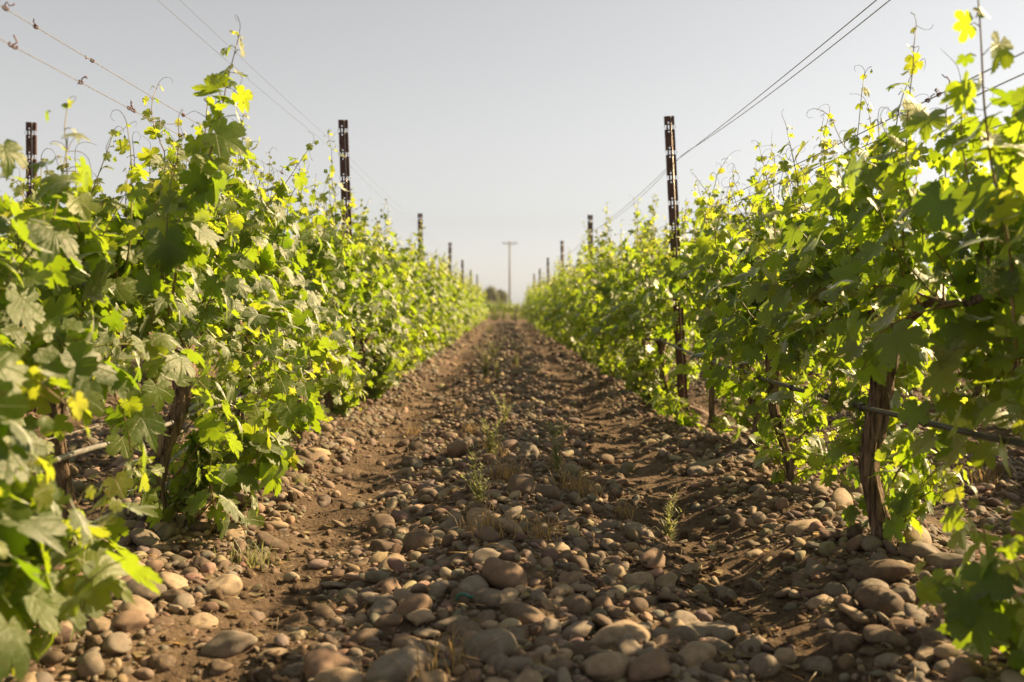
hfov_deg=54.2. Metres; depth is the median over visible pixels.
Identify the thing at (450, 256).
steel post
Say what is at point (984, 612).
grapevine
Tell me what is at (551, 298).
grapevine
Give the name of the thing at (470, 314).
grapevine
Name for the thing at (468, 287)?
grapevine
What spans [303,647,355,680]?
river stone
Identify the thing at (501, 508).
river stone
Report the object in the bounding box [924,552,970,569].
river stone
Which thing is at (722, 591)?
river stone
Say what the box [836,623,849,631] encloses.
river stone
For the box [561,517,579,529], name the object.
river stone
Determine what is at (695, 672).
river stone
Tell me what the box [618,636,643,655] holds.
river stone
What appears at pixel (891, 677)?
river stone
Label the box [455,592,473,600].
plastic tie
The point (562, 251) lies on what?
steel post
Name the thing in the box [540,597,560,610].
river stone
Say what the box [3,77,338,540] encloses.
grapevine
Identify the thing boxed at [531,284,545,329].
grapevine
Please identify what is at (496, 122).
sky
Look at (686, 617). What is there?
river stone
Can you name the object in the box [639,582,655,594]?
river stone
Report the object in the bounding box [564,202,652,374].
grapevine
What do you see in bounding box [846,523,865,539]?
river stone
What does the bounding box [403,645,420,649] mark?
river stone
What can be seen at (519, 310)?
grapevine
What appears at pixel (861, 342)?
grapevine
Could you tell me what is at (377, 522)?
river stone
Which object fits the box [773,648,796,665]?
river stone
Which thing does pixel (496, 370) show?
weed
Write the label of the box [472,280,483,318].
grapevine
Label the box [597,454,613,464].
river stone
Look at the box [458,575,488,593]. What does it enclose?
river stone
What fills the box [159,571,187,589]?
river stone
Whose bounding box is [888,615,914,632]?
river stone
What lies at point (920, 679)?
river stone
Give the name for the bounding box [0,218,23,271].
grapevine
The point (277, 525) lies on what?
river stone
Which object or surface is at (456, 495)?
river stone
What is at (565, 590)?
river stone
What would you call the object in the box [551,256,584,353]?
grapevine
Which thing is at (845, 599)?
river stone
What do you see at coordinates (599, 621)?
river stone
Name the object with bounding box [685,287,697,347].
grapevine
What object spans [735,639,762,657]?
river stone
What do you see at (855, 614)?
river stone
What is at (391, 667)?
river stone
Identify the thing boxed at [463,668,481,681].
river stone
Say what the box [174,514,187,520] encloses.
river stone
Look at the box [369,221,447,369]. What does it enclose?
grapevine
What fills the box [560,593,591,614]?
river stone
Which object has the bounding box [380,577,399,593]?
river stone
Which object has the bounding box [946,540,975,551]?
river stone
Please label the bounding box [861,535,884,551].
river stone
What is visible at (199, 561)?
river stone
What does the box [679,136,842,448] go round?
grapevine
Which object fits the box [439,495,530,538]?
dry grass tuft
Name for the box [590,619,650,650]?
river stone
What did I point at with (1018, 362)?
steel post
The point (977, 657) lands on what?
river stone
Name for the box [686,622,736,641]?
river stone
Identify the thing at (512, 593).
river stone
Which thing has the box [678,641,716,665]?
river stone
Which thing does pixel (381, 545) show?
river stone
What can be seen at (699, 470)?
river stone
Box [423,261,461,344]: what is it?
grapevine
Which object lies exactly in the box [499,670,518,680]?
river stone
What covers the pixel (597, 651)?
river stone
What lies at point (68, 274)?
grapevine
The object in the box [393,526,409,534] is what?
river stone
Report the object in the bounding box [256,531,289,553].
river stone
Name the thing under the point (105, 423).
trellis wire
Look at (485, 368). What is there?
weed
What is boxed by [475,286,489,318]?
grapevine
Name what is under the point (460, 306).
grapevine
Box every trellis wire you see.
[0,1,438,266]
[0,35,413,257]
[44,339,392,439]
[158,0,454,261]
[180,0,465,268]
[536,0,889,280]
[551,0,876,267]
[584,52,1023,266]
[620,73,1023,254]
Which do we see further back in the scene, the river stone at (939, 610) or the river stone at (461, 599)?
the river stone at (461, 599)
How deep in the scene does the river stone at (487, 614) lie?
2.54 m
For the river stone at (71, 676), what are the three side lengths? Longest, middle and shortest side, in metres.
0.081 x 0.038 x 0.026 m
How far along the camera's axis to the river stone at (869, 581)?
2.74 m
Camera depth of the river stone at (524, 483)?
3.80 m
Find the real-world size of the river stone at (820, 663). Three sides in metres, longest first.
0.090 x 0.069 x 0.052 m
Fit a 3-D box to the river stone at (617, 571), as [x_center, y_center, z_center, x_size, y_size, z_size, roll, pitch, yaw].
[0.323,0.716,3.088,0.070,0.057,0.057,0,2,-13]
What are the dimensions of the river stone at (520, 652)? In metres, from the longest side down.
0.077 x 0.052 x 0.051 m
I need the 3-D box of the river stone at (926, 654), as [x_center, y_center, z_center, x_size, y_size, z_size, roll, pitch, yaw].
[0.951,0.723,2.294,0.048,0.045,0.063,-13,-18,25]
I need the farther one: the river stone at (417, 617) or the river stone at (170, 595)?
the river stone at (170, 595)
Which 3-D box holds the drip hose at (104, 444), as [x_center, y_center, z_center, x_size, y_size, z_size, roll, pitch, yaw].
[-1.339,-0.461,24.140,0.034,0.078,47.700,0,2,0]
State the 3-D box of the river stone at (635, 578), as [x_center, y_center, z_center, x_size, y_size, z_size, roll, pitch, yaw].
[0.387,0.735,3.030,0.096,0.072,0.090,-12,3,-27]
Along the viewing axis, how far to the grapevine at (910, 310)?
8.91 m
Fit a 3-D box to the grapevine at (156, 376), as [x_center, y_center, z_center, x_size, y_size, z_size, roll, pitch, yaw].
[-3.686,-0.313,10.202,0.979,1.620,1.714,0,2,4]
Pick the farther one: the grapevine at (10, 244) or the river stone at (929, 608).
the grapevine at (10, 244)
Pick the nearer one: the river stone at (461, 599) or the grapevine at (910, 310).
the river stone at (461, 599)
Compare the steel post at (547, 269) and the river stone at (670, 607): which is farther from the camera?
the steel post at (547, 269)
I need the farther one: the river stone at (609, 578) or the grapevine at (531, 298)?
the grapevine at (531, 298)
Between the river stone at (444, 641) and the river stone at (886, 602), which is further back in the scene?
the river stone at (886, 602)
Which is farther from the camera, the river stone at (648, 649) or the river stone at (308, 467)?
the river stone at (308, 467)
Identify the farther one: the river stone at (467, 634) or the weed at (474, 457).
the weed at (474, 457)
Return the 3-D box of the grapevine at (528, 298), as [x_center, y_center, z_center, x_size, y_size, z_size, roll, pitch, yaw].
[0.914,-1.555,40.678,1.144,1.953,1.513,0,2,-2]
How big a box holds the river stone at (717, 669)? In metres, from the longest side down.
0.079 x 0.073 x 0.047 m
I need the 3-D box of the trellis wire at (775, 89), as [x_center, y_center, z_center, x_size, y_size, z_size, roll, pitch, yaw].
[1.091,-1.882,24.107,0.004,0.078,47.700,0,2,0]
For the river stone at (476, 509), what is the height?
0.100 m
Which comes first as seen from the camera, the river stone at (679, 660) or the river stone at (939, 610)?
the river stone at (679, 660)
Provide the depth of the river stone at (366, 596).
2.76 m
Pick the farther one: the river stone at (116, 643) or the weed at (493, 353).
the weed at (493, 353)
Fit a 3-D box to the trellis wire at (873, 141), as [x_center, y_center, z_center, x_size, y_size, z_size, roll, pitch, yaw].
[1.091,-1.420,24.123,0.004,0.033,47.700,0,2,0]
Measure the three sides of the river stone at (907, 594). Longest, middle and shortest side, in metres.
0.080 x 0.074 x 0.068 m
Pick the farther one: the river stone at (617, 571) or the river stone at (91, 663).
the river stone at (617, 571)
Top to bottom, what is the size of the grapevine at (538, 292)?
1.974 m
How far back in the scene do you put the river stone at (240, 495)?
3.97 m
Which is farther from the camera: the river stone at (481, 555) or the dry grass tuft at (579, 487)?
the dry grass tuft at (579, 487)
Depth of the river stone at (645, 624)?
2.52 m
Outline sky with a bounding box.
[0,0,1023,305]
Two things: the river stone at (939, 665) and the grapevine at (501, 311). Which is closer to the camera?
the river stone at (939, 665)
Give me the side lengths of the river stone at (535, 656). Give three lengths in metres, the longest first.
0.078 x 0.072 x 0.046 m
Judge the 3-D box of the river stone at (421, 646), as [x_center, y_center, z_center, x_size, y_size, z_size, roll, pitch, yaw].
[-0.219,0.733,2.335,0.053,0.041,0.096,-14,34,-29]
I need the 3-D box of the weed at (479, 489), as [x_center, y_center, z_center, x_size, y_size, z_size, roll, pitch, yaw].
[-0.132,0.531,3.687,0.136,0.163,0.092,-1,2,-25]
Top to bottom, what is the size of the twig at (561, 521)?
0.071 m
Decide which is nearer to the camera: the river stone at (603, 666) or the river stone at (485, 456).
the river stone at (603, 666)
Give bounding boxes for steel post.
[25,122,37,412]
[338,120,357,406]
[417,213,422,271]
[448,243,451,274]
[461,260,463,289]
[546,258,548,282]
[560,241,563,269]
[588,215,592,260]
[664,116,688,411]
[1011,195,1020,373]
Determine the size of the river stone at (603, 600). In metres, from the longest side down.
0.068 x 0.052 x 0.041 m
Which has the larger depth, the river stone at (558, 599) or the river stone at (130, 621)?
the river stone at (558, 599)
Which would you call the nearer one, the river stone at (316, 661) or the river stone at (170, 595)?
the river stone at (316, 661)
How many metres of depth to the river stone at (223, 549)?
3.31 m
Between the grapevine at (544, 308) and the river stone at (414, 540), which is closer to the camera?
the river stone at (414, 540)
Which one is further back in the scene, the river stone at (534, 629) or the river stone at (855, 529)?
the river stone at (855, 529)
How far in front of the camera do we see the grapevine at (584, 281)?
15.09 m
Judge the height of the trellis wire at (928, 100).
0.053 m
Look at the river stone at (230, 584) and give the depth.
2.85 m
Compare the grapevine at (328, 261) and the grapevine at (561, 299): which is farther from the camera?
the grapevine at (561, 299)
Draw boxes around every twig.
[507,609,588,628]
[529,513,591,526]
[616,547,646,563]
[680,581,781,595]
[691,556,725,573]
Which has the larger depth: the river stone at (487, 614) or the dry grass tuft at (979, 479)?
the dry grass tuft at (979, 479)
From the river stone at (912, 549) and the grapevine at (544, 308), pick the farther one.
the grapevine at (544, 308)
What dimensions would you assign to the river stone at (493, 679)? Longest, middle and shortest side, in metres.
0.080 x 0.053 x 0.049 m
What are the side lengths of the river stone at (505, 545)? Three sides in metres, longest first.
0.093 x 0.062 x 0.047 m
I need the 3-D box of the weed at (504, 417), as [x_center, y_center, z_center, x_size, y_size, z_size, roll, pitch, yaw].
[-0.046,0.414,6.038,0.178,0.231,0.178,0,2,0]
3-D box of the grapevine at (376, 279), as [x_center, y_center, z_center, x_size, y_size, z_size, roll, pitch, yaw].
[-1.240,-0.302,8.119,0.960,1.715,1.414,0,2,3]
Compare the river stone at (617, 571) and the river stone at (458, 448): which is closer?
the river stone at (617, 571)
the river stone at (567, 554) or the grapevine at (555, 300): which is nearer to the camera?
the river stone at (567, 554)
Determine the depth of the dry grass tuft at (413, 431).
6.62 m
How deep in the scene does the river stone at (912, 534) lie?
3.02 m
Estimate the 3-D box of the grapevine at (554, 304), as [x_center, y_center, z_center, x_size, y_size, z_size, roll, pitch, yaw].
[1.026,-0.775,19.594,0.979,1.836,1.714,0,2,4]
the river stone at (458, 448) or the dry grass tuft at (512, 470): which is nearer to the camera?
the dry grass tuft at (512, 470)
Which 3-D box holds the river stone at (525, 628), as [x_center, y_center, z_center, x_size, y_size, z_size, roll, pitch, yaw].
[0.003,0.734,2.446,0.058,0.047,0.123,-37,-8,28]
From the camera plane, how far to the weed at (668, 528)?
3.69 m
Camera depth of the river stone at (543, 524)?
3.32 m
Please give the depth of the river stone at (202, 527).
3.52 m
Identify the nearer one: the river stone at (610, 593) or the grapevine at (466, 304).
the river stone at (610, 593)
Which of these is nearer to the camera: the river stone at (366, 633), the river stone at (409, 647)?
the river stone at (409, 647)
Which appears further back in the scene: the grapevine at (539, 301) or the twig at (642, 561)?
the grapevine at (539, 301)
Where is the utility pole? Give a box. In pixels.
[502,241,516,307]
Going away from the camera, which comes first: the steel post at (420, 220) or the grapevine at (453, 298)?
the steel post at (420, 220)
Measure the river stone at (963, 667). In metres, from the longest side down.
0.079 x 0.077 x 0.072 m
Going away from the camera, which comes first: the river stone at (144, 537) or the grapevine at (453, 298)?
the river stone at (144, 537)
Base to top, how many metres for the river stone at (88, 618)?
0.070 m
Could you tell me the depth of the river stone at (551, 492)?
3.97 m
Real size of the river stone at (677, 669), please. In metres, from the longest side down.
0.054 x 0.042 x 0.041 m
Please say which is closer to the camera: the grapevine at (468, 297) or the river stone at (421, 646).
the river stone at (421, 646)
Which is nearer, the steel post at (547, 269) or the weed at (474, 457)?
the weed at (474, 457)
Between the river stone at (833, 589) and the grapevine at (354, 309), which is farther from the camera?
the grapevine at (354, 309)
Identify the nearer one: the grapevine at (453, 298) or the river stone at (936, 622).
the river stone at (936, 622)
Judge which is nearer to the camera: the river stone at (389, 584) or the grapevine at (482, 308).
the river stone at (389, 584)
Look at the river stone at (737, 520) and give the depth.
3.83 m
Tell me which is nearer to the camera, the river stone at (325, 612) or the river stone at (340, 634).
the river stone at (340, 634)
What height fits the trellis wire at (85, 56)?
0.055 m
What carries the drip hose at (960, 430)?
attached to the steel post at (672, 191)
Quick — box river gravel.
[2,320,1023,681]
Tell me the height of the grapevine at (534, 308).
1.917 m
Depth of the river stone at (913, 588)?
2.66 m
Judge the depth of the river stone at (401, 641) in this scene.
2.45 m
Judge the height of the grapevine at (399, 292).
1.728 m
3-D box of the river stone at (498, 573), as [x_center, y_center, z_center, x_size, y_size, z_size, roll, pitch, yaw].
[-0.019,0.653,2.787,0.143,0.092,0.120,13,23,-22]
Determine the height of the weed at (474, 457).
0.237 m
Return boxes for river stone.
[4,674,16,681]
[18,672,36,681]
[30,563,64,569]
[39,650,65,666]
[59,672,78,681]
[60,620,72,628]
[72,647,99,664]
[77,651,104,679]
[83,613,100,624]
[88,616,116,632]
[101,632,131,654]
[111,609,149,633]
[115,595,155,615]
[119,575,132,581]
[121,579,167,600]
[130,528,160,547]
[145,559,163,572]
[148,653,175,672]
[150,520,168,531]
[151,541,171,549]
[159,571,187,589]
[160,588,188,601]
[173,593,194,609]
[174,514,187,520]
[181,567,197,574]
[187,612,218,629]
[188,522,216,532]
[192,554,210,571]
[194,504,209,516]
[200,630,257,656]
[203,574,242,595]
[209,659,232,675]
[215,547,235,554]
[227,524,244,537]
[228,565,242,572]
[234,492,257,506]
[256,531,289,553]
[256,648,287,660]
[266,521,288,529]
[280,664,302,676]
[293,455,313,473]
[296,449,313,461]
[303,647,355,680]
[307,617,324,628]
[312,603,335,620]
[314,667,363,681]
[319,581,345,589]
[333,631,344,640]
[339,595,357,606]
[339,615,354,623]
[342,437,354,445]
[350,628,379,644]
[355,656,367,665]
[361,592,378,604]
[366,648,434,681]
[367,513,394,531]
[368,539,394,551]
[368,598,397,618]
[369,594,393,604]
[375,614,402,629]
[377,553,407,571]
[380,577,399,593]
[384,648,402,653]
[391,634,420,647]
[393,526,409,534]
[396,593,432,620]
[401,530,433,551]
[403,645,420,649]
[406,608,434,626]
[406,639,426,650]
[413,627,440,638]
[424,640,449,655]
[428,579,451,598]
[434,615,469,631]
[436,556,450,565]
[437,513,464,528]
[439,636,449,647]
[446,440,472,456]
[446,618,482,638]
[448,581,458,589]
[449,491,465,500]
[449,587,472,606]
[450,526,461,530]
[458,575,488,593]
[460,628,517,662]
[461,631,476,641]
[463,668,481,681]
[464,502,488,516]
[465,469,484,478]
[466,507,492,524]
[471,548,500,563]
[471,588,506,609]
[475,609,495,629]
[481,620,498,629]
[482,453,499,463]
[482,557,527,589]
[484,677,508,681]
[486,652,507,666]
[492,656,533,674]
[494,542,518,553]
[497,505,523,513]
[497,518,523,534]
[499,539,514,544]
[499,587,518,605]
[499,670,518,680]
[500,601,544,623]
[503,506,521,517]
[505,474,534,494]
[507,626,524,639]
[514,669,542,681]
[516,647,525,655]
[518,443,538,458]
[519,625,528,639]
[521,651,543,662]
[528,590,546,599]
[529,624,540,635]
[531,665,556,679]
[533,635,557,646]
[534,484,560,499]
[536,522,548,530]
[538,617,561,634]
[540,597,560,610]
[541,515,558,525]
[543,657,574,672]
[544,672,556,681]
[549,542,569,551]
[549,584,573,597]
[551,502,572,517]
[551,646,558,654]
[552,596,564,603]
[556,667,571,681]
[558,571,579,584]
[559,549,572,559]
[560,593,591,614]
[560,621,594,640]
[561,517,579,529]
[567,640,591,660]
[571,537,588,550]
[579,651,630,681]
[585,557,596,567]
[587,646,599,652]
[587,649,612,654]
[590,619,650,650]
[592,614,612,629]
[593,595,612,608]
[594,532,621,541]
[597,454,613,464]
[598,519,618,529]
[600,574,617,584]
[603,605,625,619]
[605,564,626,579]
[605,589,624,599]
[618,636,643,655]
[622,571,653,586]
[624,521,653,536]
[625,597,647,613]
[627,649,673,681]
[637,622,651,631]
[639,548,665,568]
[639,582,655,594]
[640,647,655,654]
[651,627,668,637]
[653,633,683,650]
[654,572,677,586]
[657,592,680,602]
[660,603,678,611]
[664,617,685,629]
[667,610,697,624]
[668,625,697,641]
[669,654,688,667]
[670,663,680,675]
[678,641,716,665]
[680,562,701,577]
[683,667,700,679]
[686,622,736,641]
[687,466,707,475]
[699,487,724,497]
[700,662,735,680]
[705,637,731,648]
[713,585,736,603]
[720,612,749,627]
[731,512,745,530]
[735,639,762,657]
[748,652,780,677]
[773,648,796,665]
[785,519,818,536]
[802,656,833,673]
[804,560,825,575]
[805,594,833,609]
[823,582,847,598]
[829,631,865,653]
[831,488,852,507]
[831,546,848,558]
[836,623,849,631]
[837,594,855,607]
[838,603,869,624]
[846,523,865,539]
[846,535,864,551]
[846,578,858,591]
[854,559,912,583]
[854,585,904,616]
[857,578,888,589]
[858,646,881,655]
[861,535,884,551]
[863,625,908,647]
[874,653,901,668]
[886,672,906,681]
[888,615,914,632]
[893,587,915,603]
[898,541,940,558]
[898,560,914,573]
[903,526,931,544]
[903,603,928,623]
[909,583,918,598]
[909,661,930,676]
[911,570,931,580]
[913,627,949,647]
[915,646,936,662]
[915,676,930,681]
[923,601,938,613]
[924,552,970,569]
[930,617,944,631]
[932,660,949,676]
[933,643,963,659]
[935,603,944,617]
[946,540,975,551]
[946,655,985,681]
[947,657,954,666]
[962,649,989,661]
[983,661,1005,669]
[1012,585,1023,601]
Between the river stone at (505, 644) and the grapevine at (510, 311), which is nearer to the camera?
the river stone at (505, 644)
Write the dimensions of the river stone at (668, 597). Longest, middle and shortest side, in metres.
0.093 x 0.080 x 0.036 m
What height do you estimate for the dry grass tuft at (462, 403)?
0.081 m
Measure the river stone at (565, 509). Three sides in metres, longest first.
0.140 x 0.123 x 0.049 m
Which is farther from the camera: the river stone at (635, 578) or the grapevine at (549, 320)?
the grapevine at (549, 320)
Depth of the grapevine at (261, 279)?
4.58 m
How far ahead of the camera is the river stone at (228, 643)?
2.39 m
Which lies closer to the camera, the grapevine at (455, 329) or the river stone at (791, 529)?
the river stone at (791, 529)
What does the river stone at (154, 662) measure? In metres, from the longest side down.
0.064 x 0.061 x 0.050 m
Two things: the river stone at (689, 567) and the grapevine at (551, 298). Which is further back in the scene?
the grapevine at (551, 298)
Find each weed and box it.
[458,463,492,503]
[465,436,481,492]
[470,342,495,377]
[480,418,506,454]
[484,336,506,357]
[492,360,499,378]
[492,393,516,423]
[508,353,520,365]
[539,417,569,436]
[547,426,563,473]
[657,486,683,541]
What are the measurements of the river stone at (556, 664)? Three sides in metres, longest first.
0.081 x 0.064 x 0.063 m
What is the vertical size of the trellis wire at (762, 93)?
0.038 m
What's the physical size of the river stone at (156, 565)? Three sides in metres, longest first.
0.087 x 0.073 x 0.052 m
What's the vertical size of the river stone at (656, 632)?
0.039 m
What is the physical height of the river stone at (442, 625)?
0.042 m
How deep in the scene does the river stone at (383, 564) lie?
3.18 m
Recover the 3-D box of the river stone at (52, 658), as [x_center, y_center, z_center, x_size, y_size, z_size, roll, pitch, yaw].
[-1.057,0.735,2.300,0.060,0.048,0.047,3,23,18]
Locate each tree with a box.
[482,285,500,303]
[492,288,508,308]
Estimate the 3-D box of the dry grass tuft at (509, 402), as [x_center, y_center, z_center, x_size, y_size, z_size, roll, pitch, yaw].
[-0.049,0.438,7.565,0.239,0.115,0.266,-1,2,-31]
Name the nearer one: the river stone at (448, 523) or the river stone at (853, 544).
the river stone at (853, 544)
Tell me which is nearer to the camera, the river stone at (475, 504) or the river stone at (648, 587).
the river stone at (648, 587)
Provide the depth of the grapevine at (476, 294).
34.39 m
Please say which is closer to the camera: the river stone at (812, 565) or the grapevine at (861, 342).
the river stone at (812, 565)
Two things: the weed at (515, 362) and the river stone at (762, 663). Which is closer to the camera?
the river stone at (762, 663)
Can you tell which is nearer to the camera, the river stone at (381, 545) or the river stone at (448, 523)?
the river stone at (381, 545)
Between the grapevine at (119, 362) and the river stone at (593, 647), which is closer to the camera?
the river stone at (593, 647)
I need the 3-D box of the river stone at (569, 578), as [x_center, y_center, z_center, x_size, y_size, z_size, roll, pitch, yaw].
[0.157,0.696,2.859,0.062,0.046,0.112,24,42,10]
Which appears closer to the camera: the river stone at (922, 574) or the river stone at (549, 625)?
the river stone at (549, 625)
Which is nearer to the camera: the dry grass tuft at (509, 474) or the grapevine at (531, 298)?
the dry grass tuft at (509, 474)
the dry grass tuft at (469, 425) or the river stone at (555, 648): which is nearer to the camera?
the river stone at (555, 648)
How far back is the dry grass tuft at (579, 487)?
4.22 m
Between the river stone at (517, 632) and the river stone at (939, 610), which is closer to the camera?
the river stone at (517, 632)
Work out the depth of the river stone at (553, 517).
3.43 m
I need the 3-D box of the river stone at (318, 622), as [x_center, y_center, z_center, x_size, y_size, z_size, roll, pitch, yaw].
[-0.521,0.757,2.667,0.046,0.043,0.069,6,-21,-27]
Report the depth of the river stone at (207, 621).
2.60 m
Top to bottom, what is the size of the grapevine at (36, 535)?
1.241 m
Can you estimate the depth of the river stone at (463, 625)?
2.46 m
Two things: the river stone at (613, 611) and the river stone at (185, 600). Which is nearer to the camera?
the river stone at (613, 611)
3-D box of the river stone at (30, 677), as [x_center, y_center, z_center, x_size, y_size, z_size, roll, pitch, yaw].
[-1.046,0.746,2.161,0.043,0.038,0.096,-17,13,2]
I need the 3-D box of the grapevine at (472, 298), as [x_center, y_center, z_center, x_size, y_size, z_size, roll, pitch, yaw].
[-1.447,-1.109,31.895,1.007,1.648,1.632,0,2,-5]
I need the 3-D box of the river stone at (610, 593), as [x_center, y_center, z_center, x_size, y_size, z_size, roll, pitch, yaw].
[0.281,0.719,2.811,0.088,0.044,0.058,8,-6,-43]
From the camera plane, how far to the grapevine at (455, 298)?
22.24 m
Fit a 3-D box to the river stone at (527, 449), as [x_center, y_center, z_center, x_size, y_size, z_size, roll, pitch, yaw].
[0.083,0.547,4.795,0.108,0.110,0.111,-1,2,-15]
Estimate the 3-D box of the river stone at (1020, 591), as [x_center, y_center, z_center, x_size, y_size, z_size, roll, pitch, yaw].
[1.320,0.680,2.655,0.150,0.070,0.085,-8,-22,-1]
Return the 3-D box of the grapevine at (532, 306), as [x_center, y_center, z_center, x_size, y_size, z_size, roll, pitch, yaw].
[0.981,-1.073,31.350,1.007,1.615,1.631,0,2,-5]
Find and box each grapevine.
[0,14,257,575]
[0,139,163,681]
[0,175,83,395]
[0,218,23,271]
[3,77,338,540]
[99,331,164,392]
[113,330,201,381]
[162,93,353,462]
[186,322,233,365]
[187,300,220,374]
[199,130,366,443]
[281,180,411,417]
[320,199,420,401]
[337,188,440,387]
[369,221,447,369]
[371,224,421,371]
[390,239,439,364]
[391,252,446,359]
[412,246,461,350]
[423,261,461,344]
[428,252,461,327]
[437,255,464,342]
[438,264,468,338]
[442,255,469,347]
[447,272,468,336]
[452,268,479,335]
[454,262,477,319]
[455,274,473,338]
[457,271,480,326]
[461,274,476,333]
[463,284,479,332]
[464,280,480,325]
[466,283,481,323]
[467,278,480,317]
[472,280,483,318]
[473,288,487,324]
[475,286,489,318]
[484,298,508,320]
[492,301,509,318]
[502,297,525,320]
[509,302,524,318]
[521,288,531,317]
[524,282,536,321]
[525,282,538,325]
[526,270,544,315]
[527,283,546,326]
[528,277,541,316]
[529,281,545,330]
[530,274,550,333]
[530,279,551,333]
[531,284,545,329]
[533,269,552,331]
[535,269,557,330]
[537,277,566,338]
[538,261,574,341]
[539,270,559,336]
[540,254,572,344]
[542,246,593,349]
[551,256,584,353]
[553,253,603,349]
[553,255,581,346]
[554,247,612,362]
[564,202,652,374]
[565,235,636,366]
[572,217,658,380]
[580,194,700,388]
[602,197,714,402]
[637,165,763,428]
[671,94,933,483]
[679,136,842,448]
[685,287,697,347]
[733,12,1023,546]
[827,251,869,381]
[866,228,952,378]
[897,0,1023,674]
[918,222,1022,400]
[959,221,1022,408]
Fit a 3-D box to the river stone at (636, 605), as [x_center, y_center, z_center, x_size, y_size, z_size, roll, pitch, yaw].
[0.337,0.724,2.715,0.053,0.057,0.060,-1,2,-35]
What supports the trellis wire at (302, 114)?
attached to the steel post at (344, 146)
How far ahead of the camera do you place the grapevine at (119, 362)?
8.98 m
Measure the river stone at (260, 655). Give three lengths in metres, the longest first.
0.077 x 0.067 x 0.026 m
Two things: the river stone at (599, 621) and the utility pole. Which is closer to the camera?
the river stone at (599, 621)
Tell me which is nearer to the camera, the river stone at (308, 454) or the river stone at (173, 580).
the river stone at (173, 580)
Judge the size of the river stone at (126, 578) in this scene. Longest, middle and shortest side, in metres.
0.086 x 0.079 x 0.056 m
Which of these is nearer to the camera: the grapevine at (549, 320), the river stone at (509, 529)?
the river stone at (509, 529)
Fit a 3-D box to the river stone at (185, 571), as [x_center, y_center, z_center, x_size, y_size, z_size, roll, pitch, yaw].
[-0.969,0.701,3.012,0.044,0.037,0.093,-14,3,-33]
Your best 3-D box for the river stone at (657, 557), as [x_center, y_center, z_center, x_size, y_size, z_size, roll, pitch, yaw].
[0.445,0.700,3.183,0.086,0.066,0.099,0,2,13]
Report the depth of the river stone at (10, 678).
2.17 m
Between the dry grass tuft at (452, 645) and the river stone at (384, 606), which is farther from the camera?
the river stone at (384, 606)
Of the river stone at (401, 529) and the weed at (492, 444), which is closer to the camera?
the river stone at (401, 529)
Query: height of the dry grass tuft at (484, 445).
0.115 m
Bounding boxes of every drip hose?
[49,340,406,465]
[566,323,1023,447]
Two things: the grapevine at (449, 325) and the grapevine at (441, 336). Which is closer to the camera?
the grapevine at (441, 336)
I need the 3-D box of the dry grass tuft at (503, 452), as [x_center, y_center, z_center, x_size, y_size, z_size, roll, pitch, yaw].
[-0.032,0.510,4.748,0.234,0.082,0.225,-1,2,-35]
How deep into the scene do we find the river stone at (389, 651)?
2.35 m
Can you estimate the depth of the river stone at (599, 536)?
3.48 m
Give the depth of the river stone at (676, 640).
2.44 m
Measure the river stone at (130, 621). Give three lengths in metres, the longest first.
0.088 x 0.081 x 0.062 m
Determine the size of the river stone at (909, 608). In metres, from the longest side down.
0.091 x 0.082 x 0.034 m
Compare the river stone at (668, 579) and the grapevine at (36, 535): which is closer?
the grapevine at (36, 535)
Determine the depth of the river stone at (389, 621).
2.56 m
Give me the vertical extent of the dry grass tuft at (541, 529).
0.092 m
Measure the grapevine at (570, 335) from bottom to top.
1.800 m
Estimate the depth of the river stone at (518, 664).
2.11 m
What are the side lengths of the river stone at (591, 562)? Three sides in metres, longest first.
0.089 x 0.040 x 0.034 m
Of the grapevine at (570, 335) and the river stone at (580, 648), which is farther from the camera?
the grapevine at (570, 335)
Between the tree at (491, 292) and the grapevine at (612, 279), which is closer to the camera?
the grapevine at (612, 279)
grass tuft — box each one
[214,535,289,571]
[335,625,510,681]
[404,423,422,434]
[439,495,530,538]
[451,400,464,406]
[461,420,479,433]
[463,435,499,449]
[465,455,534,482]
[476,452,542,481]
[481,442,521,456]
[494,504,584,540]
[499,394,511,404]
[528,459,616,497]
[540,449,574,466]
[601,496,643,519]
[951,461,1021,483]
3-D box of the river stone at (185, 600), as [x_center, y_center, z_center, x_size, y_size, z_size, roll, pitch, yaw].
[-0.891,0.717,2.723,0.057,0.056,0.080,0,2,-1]

